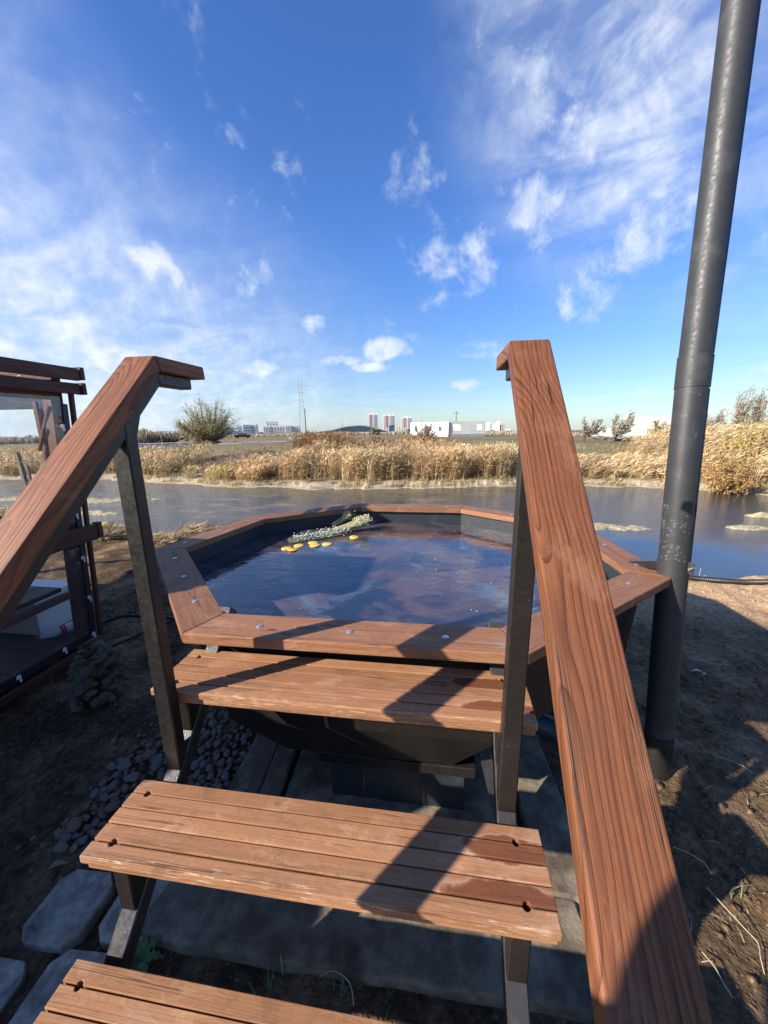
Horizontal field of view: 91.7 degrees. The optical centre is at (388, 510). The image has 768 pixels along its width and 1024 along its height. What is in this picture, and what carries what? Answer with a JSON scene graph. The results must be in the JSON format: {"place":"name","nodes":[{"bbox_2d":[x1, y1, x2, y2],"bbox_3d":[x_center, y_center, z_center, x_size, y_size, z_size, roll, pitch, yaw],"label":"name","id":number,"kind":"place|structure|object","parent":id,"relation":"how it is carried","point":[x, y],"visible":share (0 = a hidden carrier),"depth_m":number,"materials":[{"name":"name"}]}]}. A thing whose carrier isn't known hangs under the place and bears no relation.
{"place":"outdoors","nodes":[
{"label":"outdoors","id":0,"kind":"place"},
{"bbox_2d":[102,522,124,526],"bbox_3d":[-6.418,0.356,8.566,1.430,0.179,0.520,1,13,8],"label":"mud islet","id":1,"kind":"object","parent":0,"point":[111,523],"visible":0.22,"depth_m":8.52,"materials":[{"name":"beige soil"}]},
{"bbox_2d":[220,427,239,433],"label":"apartment block","id":2,"kind":"structure","parent":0,"point":[235,432],"depth_m":815.82,"materials":[{"name":"grey concrete"}]},
{"bbox_2d":[0,430,767,1023],"bbox_3d":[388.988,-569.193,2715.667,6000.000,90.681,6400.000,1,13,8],"label":"ground","id":3,"kind":"structure","parent":0,"point":[28,770],"depth_m":2.04,"materials":[{"name":"soil"}]},
{"bbox_2d":[0,505,10,515],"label":"sedge","id":4,"kind":"object","parent":3,"relation":"on","point":[2,512],"visible":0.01,"depth_m":9.07,"materials":[{"name":"plant"}]},
{"bbox_2d":[0,434,38,443],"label":"scrub","id":5,"kind":"object","parent":3,"relation":"on","point":[29,439],"visible":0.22,"depth_m":80.51,"materials":[{"name":"plant"}]},
{"bbox_2d":[0,452,43,486],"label":"fence post","id":6,"kind":"object","parent":3,"relation":"on","point":[22,472],"visible":0.56,"depth_m":14.34,"materials":[{"name":"grey wood"}]},
{"bbox_2d":[0,356,103,707],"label":"gazebo","id":7,"kind":"object","parent":3,"relation":"on","point":[38,388],"visible":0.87,"depth_m":2.76,"materials":[{"name":"brown wood"}]},
{"bbox_2d":[0,579,71,635],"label":"cabinet","id":8,"kind":"object","parent":7,"relation":"on","point":[41,623],"visible":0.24,"depth_m":3.11,"materials":[{"name":"grey paint"}]},
{"bbox_2d":[35,671,52,683],"bbox_3d":[-2.500,1.198,2.700,0.593,0.169,0.201,4,13,19],"label":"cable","id":9,"kind":"object","parent":7,"relation":"hanging from","point":[51,680],"visible":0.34,"depth_m":2.65,"materials":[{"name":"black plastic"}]},
{"bbox_2d":[35,621,73,640],"bbox_3d":[-2.705,0.988,3.054,0.074,0.077,0.291,5,14,24],"label":"plastic bottle","id":10,"kind":"object","parent":7,"relation":"on","point":[59,630],"visible":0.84,"depth_m":3.02,"materials":[{"name":"white plastic"}]},
{"bbox_2d":[47,860,69,869],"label":"fallen leaf","id":11,"kind":"object","parent":3,"relation":"on","point":[58,862],"visible":1,"depth_m":1.59,"materials":[{"name":"brown"}]},
{"bbox_2d":[0,869,169,1023],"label":"paver path","id":12,"kind":"structure","parent":3,"relation":"on","point":[65,916],"depth_m":1.37,"materials":[{"name":"stone"}]},
{"bbox_2d":[60,640,130,712],"bbox_3d":[-2.039,1.133,2.589,0.371,0.408,0.368,-7,14,-28],"label":"stone pile","id":13,"kind":"object","parent":3,"relation":"on","point":[84,677],"visible":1,"depth_m":2.52,"materials":[{"name":"grey stone"}]},
{"bbox_2d":[0,441,214,474],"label":"reeds","id":14,"kind":"object","parent":3,"relation":"on","point":[9,459],"visible":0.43,"depth_m":18.45,"materials":[{"name":"plant"}]},
{"bbox_2d":[95,519,123,530],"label":"sedge","id":15,"kind":"object","parent":3,"relation":"on","point":[110,526],"visible":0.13,"depth_m":7.08,"materials":[{"name":"plant"}]},
{"bbox_2d":[96,521,126,540],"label":"sedge","id":16,"kind":"object","parent":3,"relation":"on","point":[108,533],"visible":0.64,"depth_m":6.34,"materials":[{"name":"plant"}]},
{"bbox_2d":[0,459,263,481],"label":"reeds","id":17,"kind":"object","parent":3,"relation":"on","point":[226,468],"visible":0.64,"depth_m":15.51,"materials":[{"name":"plant"}]},
{"bbox_2d":[95,614,174,626],"bbox_3d":[-2.206,1.090,3.577,1.223,0.049,0.408,-1,13,-1],"label":"garden hose","id":18,"kind":"object","parent":3,"relation":"on","point":[131,615],"visible":0.45,"depth_m":3.70,"materials":[{"name":"black rubber"}]},
{"bbox_2d":[112,619,170,646],"bbox_3d":[-2.256,1.122,3.410,0.034,0.045,0.537,6,14,28],"label":"garden hose","id":19,"kind":"object","parent":3,"relation":"on","point":[131,637],"visible":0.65,"depth_m":3.32,"materials":[{"name":"black rubber"}]},
{"bbox_2d":[132,937,153,966],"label":"weed","id":20,"kind":"object","parent":3,"relation":"on","point":[144,956],"visible":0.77,"depth_m":1.30,"materials":[{"name":"green plant"}]},
{"bbox_2d":[130,934,163,972],"bbox_3d":[-0.876,1.565,1.304,0.154,0.030,0.166,8,15,34],"label":"dandelion","id":21,"kind":"object","parent":3,"relation":"on","point":[147,954],"visible":0.56,"depth_m":1.31,"materials":[{"name":"green plant"}]},
{"bbox_2d":[15,705,298,890],"bbox_3d":[-1.016,1.373,2.215,1.189,0.100,1.470,1,13,8],"label":"pebble bed","id":22,"kind":"object","parent":3,"relation":"on","point":[71,825],"visible":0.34,"depth_m":2.00,"materials":[{"name":"stone"}]},
{"bbox_2d":[137,428,189,443],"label":"scrub","id":23,"kind":"object","parent":3,"relation":"on","point":[144,436],"visible":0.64,"depth_m":49.29,"materials":[{"name":"plant"}]},
{"bbox_2d":[138,442,192,447],"bbox_3d":[-23.988,-7.018,40.036,5.304,0.439,1.200,-8,15,-30],"label":"slab row","id":24,"kind":"object","parent":3,"relation":"on","point":[163,444],"visible":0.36,"depth_m":39.46,"materials":[{"name":"grey concrete"}]},
{"bbox_2d":[153,524,185,544],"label":"sedge","id":25,"kind":"object","parent":3,"relation":"on","point":[173,537],"visible":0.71,"depth_m":6.11,"materials":[{"name":"plant"}]},
{"bbox_2d":[174,519,216,535],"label":"sedge","id":26,"kind":"object","parent":3,"relation":"on","point":[193,529],"visible":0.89,"depth_m":6.64,"materials":[{"name":"plant"}]},
{"bbox_2d":[178,437,221,443],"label":"earth heap","id":27,"kind":"object","parent":3,"relation":"on","point":[194,440],"visible":0.48,"depth_m":47.52,"materials":[{"name":"beige soil"}]},
{"bbox_2d":[171,393,242,441],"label":"willow tree","id":28,"kind":"object","parent":3,"relation":"on","point":[211,427],"visible":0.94,"depth_m":47.58,"materials":[{"name":"green plant"}]},
{"bbox_2d":[200,520,231,531],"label":"sedge","id":29,"kind":"object","parent":3,"relation":"on","point":[215,527],"visible":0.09,"depth_m":6.94,"materials":[{"name":"plant"}]},
{"bbox_2d":[218,443,242,444],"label":"slab row","id":30,"kind":"object","parent":3,"relation":"on","point":[228,443],"visible":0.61,"depth_m":43.27,"materials":[{"name":"concrete"}]},
{"bbox_2d":[234,433,250,437],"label":"parked car","id":31,"kind":"object","parent":3,"relation":"on","point":[242,435],"visible":0.86,"depth_m":99.22,"materials":[{"name":"red paint"}]},
{"bbox_2d":[238,424,258,433],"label":"apartment block","id":32,"kind":"structure","parent":3,"relation":"on","point":[250,429],"depth_m":826.00,"materials":[{"name":"white concrete"}]},
{"bbox_2d":[246,951,275,996],"bbox_3d":[-0.412,1.576,1.266,0.082,0.080,0.110,10,17,39],"label":"weed","id":33,"kind":"object","parent":3,"relation":"on","point":[269,984],"visible":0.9,"depth_m":1.26,"materials":[{"name":"green plant"}]},
{"bbox_2d":[225,433,300,437],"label":"scrub","id":34,"kind":"object","parent":3,"relation":"on","point":[267,435],"visible":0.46,"depth_m":134.05,"materials":[{"name":"plant"}]},
{"bbox_2d":[243,441,286,446],"bbox_3d":[-12.045,-6.466,36.476,4.008,0.499,1.200,-5,13,-17],"label":"slab row","id":35,"kind":"object","parent":3,"relation":"on","point":[276,443],"visible":0.64,"depth_m":35.92,"materials":[{"name":"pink concrete"}]},
{"bbox_2d":[263,421,300,433],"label":"apartment block","id":36,"kind":"structure","parent":3,"relation":"on","point":[271,427],"depth_m":893.40,"materials":[{"name":"white concrete"}]},
{"bbox_2d":[298,378,306,432],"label":"lattice pylon","id":37,"kind":"object","parent":3,"relation":"on","point":[301,408],"visible":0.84,"depth_m":197.08,"materials":[{"name":"grey metal"}]},
{"bbox_2d":[315,374,759,398],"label":"power line","id":38,"kind":"object","parent":37,"relation":"attached to","point":[471,398],"visible":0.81,"depth_m":202.22,"materials":[{"name":"grey metal"}]},
{"bbox_2d":[320,970,353,1005],"bbox_3d":[-0.169,1.582,1.250,0.142,0.048,0.025,6,14,28],"label":"dry stalk","id":39,"kind":"object","parent":3,"relation":"on","point":[344,977],"visible":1,"depth_m":1.25,"materials":[{"name":"beige plant"}]},
{"bbox_2d":[324,963,355,1003],"bbox_3d":[-0.161,1.570,1.231,0.089,0.091,0.065,-10,16,-36],"label":"weed","id":40,"kind":"object","parent":3,"relation":"on","point":[341,987],"visible":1,"depth_m":1.24,"materials":[{"name":"green plant"}]},
{"bbox_2d":[314,423,387,432],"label":"sports arena","id":41,"kind":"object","parent":3,"relation":"on","point":[359,428],"visible":0.6,"depth_m":971.49,"materials":[{"name":"grey"}]},
{"bbox_2d":[0,339,712,1023],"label":"wooden steps","id":42,"kind":"structure","parent":3,"relation":"on","point":[494,879],"depth_m":0.95,"materials":[{"name":"brown wood"}]},
{"bbox_2d":[140,881,594,1023],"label":"concrete slab","id":43,"kind":"structure","parent":3,"relation":"on","point":[454,964],"depth_m":1.32,"materials":[{"name":"grey concrete"}]},
{"bbox_2d":[368,412,377,427],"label":"tower block","id":44,"kind":"structure","parent":3,"relation":"on","point":[372,420],"depth_m":1116.80,"materials":[{"name":"white concrete"}]},
{"bbox_2d":[288,429,461,457],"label":"reeds","id":45,"kind":"object","parent":3,"relation":"on","point":[342,438],"visible":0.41,"depth_m":17.99,"materials":[{"name":"plant"}]},
{"bbox_2d":[370,427,380,434],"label":"bush","id":46,"kind":"object","parent":3,"relation":"on","point":[374,431],"visible":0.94,"depth_m":135.67,"materials":[{"name":"green plant"}]},
{"bbox_2d":[369,436,385,444],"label":"bare bush","id":47,"kind":"object","parent":3,"relation":"on","point":[378,438],"visible":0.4,"depth_m":28.00,"materials":[{"name":"brown plant"}]},
{"bbox_2d":[0,586,767,1023],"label":"soil clods","id":48,"kind":"object","parent":3,"relation":"on","point":[752,980],"visible":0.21,"depth_m":2.05,"materials":[{"name":"brown soil"}]},
{"bbox_2d":[375,981,395,1019],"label":"weed","id":49,"kind":"object","parent":3,"relation":"on","point":[387,998],"visible":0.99,"depth_m":1.22,"materials":[{"name":"green plant"}]},
{"bbox_2d":[139,441,635,454],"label":"field grass","id":50,"kind":"structure","parent":3,"relation":"on","point":[266,448],"depth_m":26.67,"materials":[{"name":"plant"}]},
{"bbox_2d":[383,413,394,431],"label":"tower block","id":51,"kind":"structure","parent":3,"relation":"on","point":[388,421],"depth_m":1167.54,"materials":[{"name":"white concrete"}]},
{"bbox_2d":[277,430,516,435],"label":"scrub","id":52,"kind":"object","parent":3,"relation":"on","point":[382,433],"visible":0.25,"depth_m":157.42,"materials":[{"name":"plant"}]},
{"bbox_2d":[284,746,517,826],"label":"concrete slab","id":53,"kind":"structure","parent":3,"relation":"on","point":[311,779],"depth_m":1.88,"materials":[{"name":"grey concrete"}]},
{"bbox_2d":[396,426,407,431],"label":"apartment block","id":54,"kind":"structure","parent":3,"relation":"on","point":[399,428],"depth_m":976.49,"materials":[{"name":"white concrete"}]},
{"bbox_2d":[401,416,411,431],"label":"tower block","id":55,"kind":"structure","parent":3,"relation":"on","point":[406,421],"depth_m":1224.75,"materials":[{"name":"white concrete"}]},
{"bbox_2d":[155,504,671,817],"bbox_3d":[0.017,0.737,2.574,2.915,1.103,2.408,1,13,8],"label":"hot tub","id":56,"kind":"object","parent":3,"relation":"on","point":[412,764],"visible":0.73,"depth_m":1.64,"materials":[{"name":"brown wood"}]},
{"bbox_2d":[195,522,607,626],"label":"tub water","id":57,"kind":"structure","parent":56,"relation":"in","point":[401,572],"depth_m":2.27,"materials":[{"name":"blue liquid"}]},
{"bbox_2d":[294,544,303,547],"bbox_3d":[-0.686,0.271,2.846,0.074,0.008,0.074,-13,18,-35],"label":"orange slice","id":58,"kind":"object","parent":57,"relation":"on","point":[298,545],"visible":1,"depth_m":2.84,"materials":[{"name":"food"}]},
{"bbox_2d":[287,526,353,542],"bbox_3d":[-0.549,0.180,3.058,0.556,0.083,0.167,-7,14,-27],"label":"herb bunch","id":59,"kind":"object","parent":57,"relation":"on","point":[308,536],"visible":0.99,"depth_m":3.02,"materials":[{"name":"green"}]},
{"bbox_2d":[322,542,331,545],"bbox_3d":[-0.475,0.262,2.877,0.074,0.008,0.074,-12,17,-35],"label":"orange slice","id":60,"kind":"object","parent":57,"relation":"on","point":[326,544],"visible":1,"depth_m":2.86,"materials":[{"name":"food"}]},
{"bbox_2d":[331,514,372,529],"bbox_3d":[-0.305,0.095,3.227,0.354,0.134,0.223,1,13,8],"label":"herb bunch","id":61,"kind":"object","parent":57,"relation":"on","point":[360,520],"visible":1,"depth_m":3.18,"materials":[{"name":"beige plant"}]},
{"bbox_2d":[331,508,355,525],"bbox_3d":[-0.391,0.059,3.303,0.151,0.111,0.269,5,14,25],"label":"herb bunch","id":62,"kind":"object","parent":61,"relation":"on","point":[344,515],"visible":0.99,"depth_m":3.31,"materials":[{"name":"green plant"}]},
{"bbox_2d":[535,0,761,780],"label":"stovepipe","id":63,"kind":"object","parent":56,"relation":"attached to","point":[738,22],"visible":0.77,"depth_m":1.69,"materials":[{"name":"grey metal"}]},
{"bbox_2d":[404,419,437,441],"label":"bare bush","id":64,"kind":"object","parent":3,"relation":"on","point":[426,429],"visible":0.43,"depth_m":28.92,"materials":[{"name":"brown plant"}]},
{"bbox_2d":[86,586,767,961],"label":"straw litter","id":65,"kind":"object","parent":3,"relation":"on","point":[706,788],"visible":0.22,"depth_m":1.86,"materials":[{"name":"beige plant"}]},
{"bbox_2d":[109,470,767,493],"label":"grass fringe","id":66,"kind":"object","parent":3,"relation":"on","point":[362,480],"depth_m":13.85,"materials":[{"name":"plant"}]},
{"bbox_2d":[411,421,485,436],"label":"unfinished building","id":67,"kind":"structure","parent":3,"relation":"on","point":[461,429],"depth_m":80.21,"materials":[{"name":"white concrete"}]},
{"bbox_2d":[214,437,767,484],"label":"reeds","id":68,"kind":"object","parent":3,"relation":"on","point":[424,460],"visible":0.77,"depth_m":14.10,"materials":[{"name":"plant"}]},
{"bbox_2d":[485,421,511,430],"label":"apartment block","id":69,"kind":"structure","parent":3,"relation":"on","point":[496,426],"depth_m":940.82,"materials":[{"name":"white concrete"}]},
{"bbox_2d":[485,432,517,434],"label":"scrub","id":70,"kind":"object","parent":3,"relation":"on","point":[501,433],"visible":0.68,"depth_m":107.41,"materials":[{"name":"plant"}]},
{"bbox_2d":[517,734,579,912],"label":"concrete slab","id":71,"kind":"structure","parent":3,"relation":"on","point":[542,808],"depth_m":1.75,"materials":[{"name":"grey concrete"}]},
{"bbox_2d":[572,431,605,435],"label":"scrub","id":72,"kind":"object","parent":3,"relation":"on","point":[576,434],"visible":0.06,"depth_m":79.47,"materials":[{"name":"plant"}]},
{"bbox_2d":[580,415,608,441],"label":"young tree","id":73,"kind":"object","parent":3,"relation":"on","point":[587,431],"visible":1,"depth_m":40.06,"materials":[{"name":"green plant"}]},
{"bbox_2d":[586,435,612,438],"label":"rubble heap","id":74,"kind":"object","parent":3,"relation":"on","point":[599,437],"visible":0.61,"depth_m":49.26,"materials":[{"name":"stone"}]},
{"bbox_2d":[603,437,641,441],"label":"rubble heap","id":75,"kind":"object","parent":3,"relation":"on","point":[610,439],"visible":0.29,"depth_m":41.29,"materials":[{"name":"stone"}]},
{"bbox_2d":[610,410,635,441],"bbox_3d":[23.029,-8.314,36.726,2.292,3.176,2.185,8,15,33],"label":"young tree","id":76,"kind":"object","parent":3,"relation":"on","point":[621,430],"visible":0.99,"depth_m":36.59,"materials":[{"name":"green plant"}]},
{"bbox_2d":[592,416,671,437],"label":"unfinished building","id":77,"kind":"structure","parent":3,"relation":"on","point":[643,424],"depth_m":51.11,"materials":[{"name":"white concrete"}]},
{"bbox_2d":[649,419,670,432],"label":"bush","id":78,"kind":"object","parent":3,"relation":"on","point":[656,425],"visible":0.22,"depth_m":32.51,"materials":[{"name":"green plant"}]},
{"bbox_2d":[639,424,733,446],"bbox_3d":[19.226,-4.432,22.940,13.252,1.847,7.586,-13,17,-43],"label":"scrub","id":79,"kind":"object","parent":3,"relation":"on","point":[667,428],"visible":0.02,"depth_m":22.93,"materials":[{"name":"plant"}]},
{"bbox_2d":[616,421,767,489],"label":"reeds","id":80,"kind":"object","parent":3,"relation":"on","point":[643,446],"visible":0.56,"depth_m":13.92,"materials":[{"name":"plant"}]},
{"bbox_2d":[673,846,710,872],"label":"dry stalk","id":81,"kind":"object","parent":3,"relation":"on","point":[694,856],"visible":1,"depth_m":1.60,"materials":[{"name":"beige plant"}]},
{"bbox_2d":[702,952,732,997],"bbox_3d":[1.111,1.566,1.260,0.004,0.023,0.105,-3,13,-8],"label":"dry stalk","id":82,"kind":"object","parent":3,"relation":"on","point":[718,974],"visible":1,"depth_m":1.25,"materials":[{"name":"beige plant"}]},
{"bbox_2d":[706,407,731,430],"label":"bare bush","id":83,"kind":"object","parent":3,"relation":"on","point":[719,417],"visible":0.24,"depth_m":50.99,"materials":[{"name":"brown plant"}]},
{"bbox_2d":[689,575,767,584],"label":"corrugated hose","id":84,"kind":"object","parent":3,"relation":"on","point":[731,581],"visible":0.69,"depth_m":4.32,"materials":[{"name":"black plastic"}]},
{"bbox_2d":[714,873,744,898],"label":"weed","id":85,"kind":"object","parent":3,"relation":"on","point":[732,889],"visible":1,"depth_m":1.47,"materials":[{"name":"green plant"}]},
{"bbox_2d":[701,453,765,494],"bbox_3d":[10.588,-1.073,11.459,1.505,1.372,1.329,7,15,30],"label":"willow bush","id":86,"kind":"object","parent":3,"relation":"on","point":[724,479],"visible":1,"depth_m":11.39,"materials":[{"name":"brown plant"}]},
{"bbox_2d":[707,887,764,974],"bbox_3d":[1.299,1.536,1.375,0.057,0.055,0.218,-2,13,-6],"label":"dry stalk","id":87,"kind":"object","parent":3,"relation":"on","point":[744,928],"visible":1,"depth_m":1.36,"materials":[{"name":"beige plant"}]},
{"bbox_2d":[719,416,767,471],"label":"willow bush","id":88,"kind":"object","parent":3,"relation":"on","point":[747,435],"visible":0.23,"depth_m":12.47,"materials":[{"name":"brown plant"}]},
{"bbox_2d":[725,384,761,430],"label":"poplar sapling","id":89,"kind":"object","parent":3,"relation":"on","point":[741,412],"visible":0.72,"depth_m":51.28,"materials":[{"name":"brown plant"}]},
{"bbox_2d":[747,384,767,425],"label":"poplar sapling","id":90,"kind":"object","parent":3,"relation":"on","point":[761,402],"visible":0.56,"depth_m":51.06,"materials":[{"name":"brown plant"}]},
{"bbox_2d":[0,479,767,578],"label":"pond water","id":91,"kind":"structure","parent":0,"point":[719,550],"depth_m":10.15,"materials":[{"name":"liquid"}]},
{"bbox_2d":[0,496,17,500],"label":"mud islet","id":92,"kind":"object","parent":91,"relation":"in","point":[10,499],"visible":0.2,"depth_m":11.85,"materials":[{"name":"beige soil"}]},
{"bbox_2d":[81,510,118,514],"bbox_3d":[-7.727,0.094,9.845,1.820,0.156,0.650,1,13,8],"label":"mud islet","id":93,"kind":"object","parent":91,"relation":"in","point":[98,512],"visible":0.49,"depth_m":9.74,"materials":[{"name":"beige soil"}]},
{"bbox_2d":[87,497,120,503],"bbox_3d":[-8.693,-0.279,11.608,4.160,0.130,1.430,1,13,8],"label":"mud islet","id":94,"kind":"object","parent":91,"relation":"in","point":[95,500],"visible":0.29,"depth_m":11.50,"materials":[{"name":"beige soil"}]},
{"bbox_2d":[593,523,650,530],"bbox_3d":[4.795,0.384,7.949,2.210,0.140,0.884,1,13,8],"label":"mud islet","id":95,"kind":"object","parent":91,"relation":"in","point":[599,526],"visible":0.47,"depth_m":7.83,"materials":[{"name":"beige soil"}]},
{"bbox_2d":[725,524,767,530],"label":"mud islet","id":96,"kind":"object","parent":91,"relation":"in","point":[747,527],"visible":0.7,"depth_m":7.67,"materials":[{"name":"beige soil"}]},
{"bbox_2d":[745,512,767,517],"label":"mud islet","id":97,"kind":"object","parent":91,"relation":"in","point":[761,514],"visible":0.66,"depth_m":8.61,"materials":[{"name":"beige soil"}]},
{"bbox_2d":[0,0,767,437],"label":"sky","id":98,"kind":"structure","parent":0,"point":[370,197],"materials":[{"name":"blue"}]}
]}

